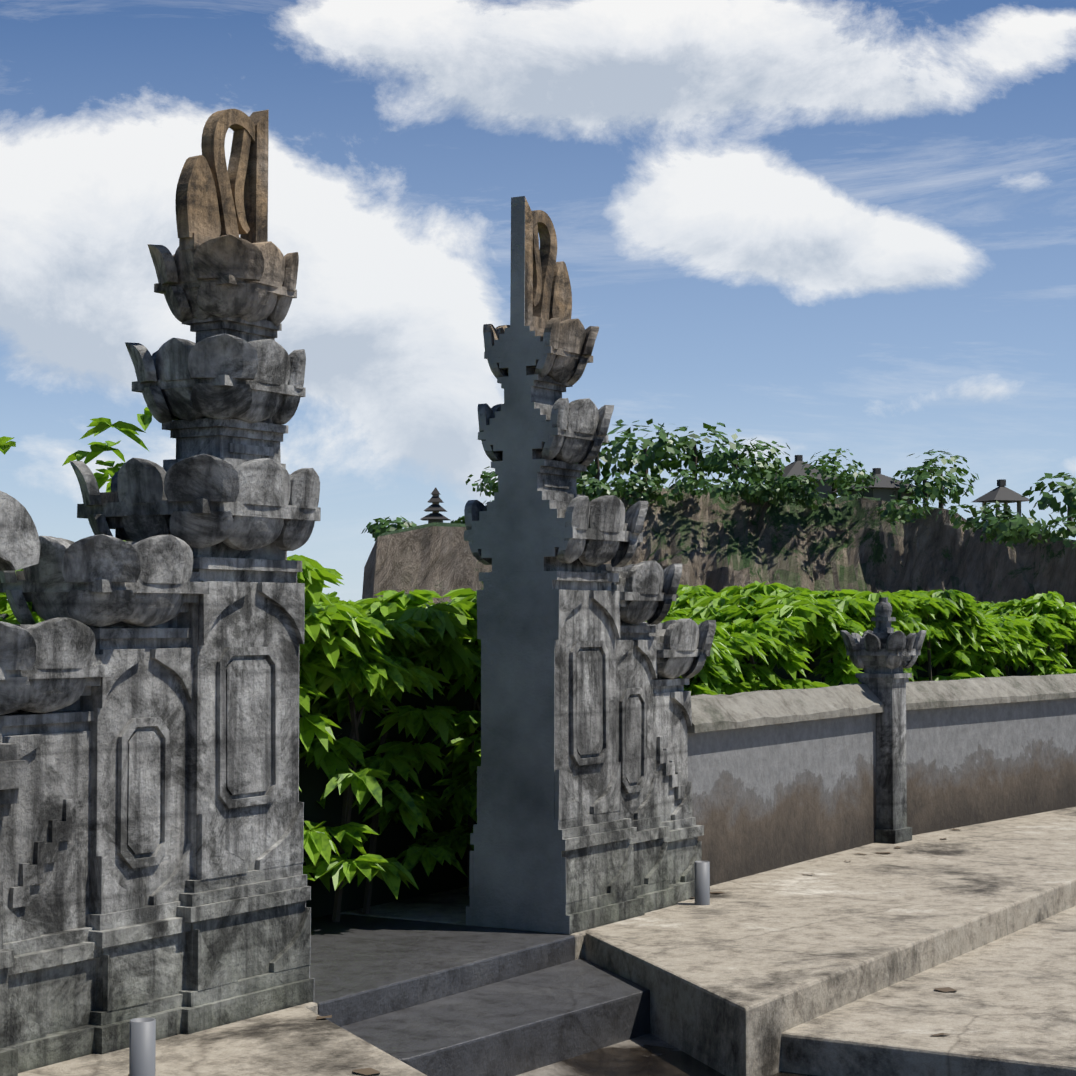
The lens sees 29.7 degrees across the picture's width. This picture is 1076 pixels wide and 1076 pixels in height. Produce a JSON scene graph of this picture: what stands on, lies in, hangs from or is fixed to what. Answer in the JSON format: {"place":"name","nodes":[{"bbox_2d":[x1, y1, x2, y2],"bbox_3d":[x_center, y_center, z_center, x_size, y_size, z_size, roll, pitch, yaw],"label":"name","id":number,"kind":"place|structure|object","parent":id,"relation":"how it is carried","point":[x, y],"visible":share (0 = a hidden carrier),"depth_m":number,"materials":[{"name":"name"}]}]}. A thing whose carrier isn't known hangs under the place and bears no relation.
{"place":"outdoors","nodes":[
{"label":"outdoors","id":0,"kind":"place"},
{"bbox_2d":[0,614,8,620],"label":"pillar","id":1,"kind":"structure","parent":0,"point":[4,616],"depth_m":10.68,"materials":[{"name":"stone"}]},
{"bbox_2d":[18,1002,426,1075],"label":"platform","id":2,"kind":"structure","parent":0,"point":[301,1040],"depth_m":7.84,"materials":[{"name":"stone"}]},
{"bbox_2d":[129,1018,155,1075],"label":"bollard","id":3,"kind":"object","parent":2,"relation":"on","point":[142,1047],"visible":1,"depth_m":7.05,"materials":[{"name":"grey plastic"}]},
{"bbox_2d":[0,109,320,1075],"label":"split gate half","id":4,"kind":"object","parent":2,"relation":"on","point":[150,835],"visible":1,"depth_m":8.42,"materials":[{"name":"stone"}]},
{"bbox_2d":[362,522,610,603],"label":"cliff headland","id":5,"kind":"structure","parent":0,"point":[440,559],"depth_m":125.75,"materials":[{"name":"stone"}]},
{"bbox_2d":[428,494,442,523],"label":"meru","id":6,"kind":"structure","parent":5,"relation":"on","point":[434,520],"depth_m":133.02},
{"bbox_2d":[421,487,449,520],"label":"pagoda roofs","id":7,"kind":"structure","parent":6,"relation":"on","point":[435,507],"depth_m":132.78,"materials":[{"name":"grey"}]},
{"bbox_2d":[361,419,1075,553],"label":"tree","id":8,"kind":"object","parent":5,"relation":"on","point":[1010,530],"depth_m":160.11,"materials":[{"name":"green plant"}]},
{"bbox_2d":[0,407,1075,921],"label":"bush","id":9,"kind":"object","parent":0,"point":[386,647],"depth_m":12.03,"materials":[{"name":"green plant"}]},
{"bbox_2d":[0,0,1075,601],"label":"sky","id":10,"kind":"structure","parent":0,"point":[812,227],"materials":[{"name":"blue"}]},
{"bbox_2d":[516,1033,815,1075],"bbox_3d":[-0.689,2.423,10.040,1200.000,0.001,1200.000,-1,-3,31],"label":"ground","id":11,"kind":"structure","parent":0,"point":[649,1054],"depth_m":9.24,"materials":[{"name":"beige concrete"}]},
{"bbox_2d":[310,914,574,1026],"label":"step","id":12,"kind":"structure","parent":11,"relation":"on","point":[362,968],"depth_m":10.17,"materials":[{"name":"stone"}]},
{"bbox_2d":[341,958,649,1075],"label":"step slab","id":13,"kind":"structure","parent":11,"relation":"on","point":[521,1024],"depth_m":9.31,"materials":[{"name":"stone"}]},
{"bbox_2d":[340,807,1075,1075],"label":"terrace","id":14,"kind":"structure","parent":0,"point":[738,977],"depth_m":11.18,"materials":[{"name":"concrete"}]},
{"bbox_2d":[128,828,960,1074],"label":"ground litter","id":15,"kind":"object","parent":14,"relation":"on","point":[367,1071],"visible":0.79,"depth_m":9.01,"materials":[{"name":"brown"}]},
{"bbox_2d":[464,196,715,933],"bbox_3d":[0.386,0.156,11.904,0.877,4.002,1.928,-1,-3,31],"label":"split gate half","id":16,"kind":"object","parent":14,"relation":"on","point":[586,820],"visible":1,"depth_m":11.16,"materials":[{"name":"stone"}]},
{"bbox_2d":[694,861,709,904],"bbox_3d":[0.968,2.045,11.976,0.090,0.270,0.090,-1,-3,31],"label":"bollard","id":17,"kind":"object","parent":14,"relation":"on","point":[702,881],"visible":0.81,"depth_m":11.94,"materials":[{"name":"grey plastic"}]},
{"bbox_2d":[840,597,925,843],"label":"stone pillar","id":18,"kind":"structure","parent":14,"relation":"on","point":[882,654],"depth_m":15.32,"materials":[{"name":"stone"}]},
{"bbox_2d":[461,483,1075,607],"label":"cliff rock","id":19,"kind":"object","parent":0,"point":[718,544],"visible":0.04,"depth_m":153.83,"materials":[{"name":"stone"}]},
{"bbox_2d":[767,480,831,498],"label":"pavilion walls","id":20,"kind":"structure","parent":19,"relation":"on","point":[825,488],"depth_m":168.17,"materials":[{"name":"grey"}]},
{"bbox_2d":[764,455,836,482],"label":"pavilion roof","id":21,"kind":"object","parent":20,"relation":"on","point":[795,467],"visible":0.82,"depth_m":168.48,"materials":[{"name":"grey tile"}]},
{"bbox_2d":[846,488,912,504],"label":"pavilion walls","id":22,"kind":"structure","parent":19,"relation":"on","point":[883,494],"depth_m":163.00,"materials":[{"name":"grey"}]},
{"bbox_2d":[833,468,915,491],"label":"pavilion roof","id":23,"kind":"object","parent":22,"relation":"on","point":[884,481],"visible":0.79,"depth_m":163.68,"materials":[{"name":"grey tile"}]},
{"bbox_2d":[982,501,1020,520],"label":"pavilion posts","id":24,"kind":"object","parent":19,"relation":"on","point":[1018,506],"visible":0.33,"depth_m":156.75,"materials":[{"name":"grey"}]},
{"bbox_2d":[972,479,1028,502],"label":"pavilion roof","id":25,"kind":"object","parent":24,"relation":"on","point":[1001,493],"visible":1,"depth_m":156.75,"materials":[{"name":"grey tile"}]},
{"bbox_2d":[687,698,1075,885],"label":"wall","id":26,"kind":"structure","parent":0,"point":[769,797],"depth_m":14.93,"materials":[{"name":"grey concrete"}]},
{"bbox_2d":[687,673,1075,732],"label":"wall coping","id":27,"kind":"object","parent":26,"relation":"on","point":[738,710],"depth_m":14.85,"materials":[{"name":"beige concrete"}]},
{"bbox_2d":[781,906,1075,1075],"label":"terrace","id":28,"kind":"structure","parent":0,"point":[1007,1007],"depth_m":9.32,"materials":[{"name":"stone"}]}
]}

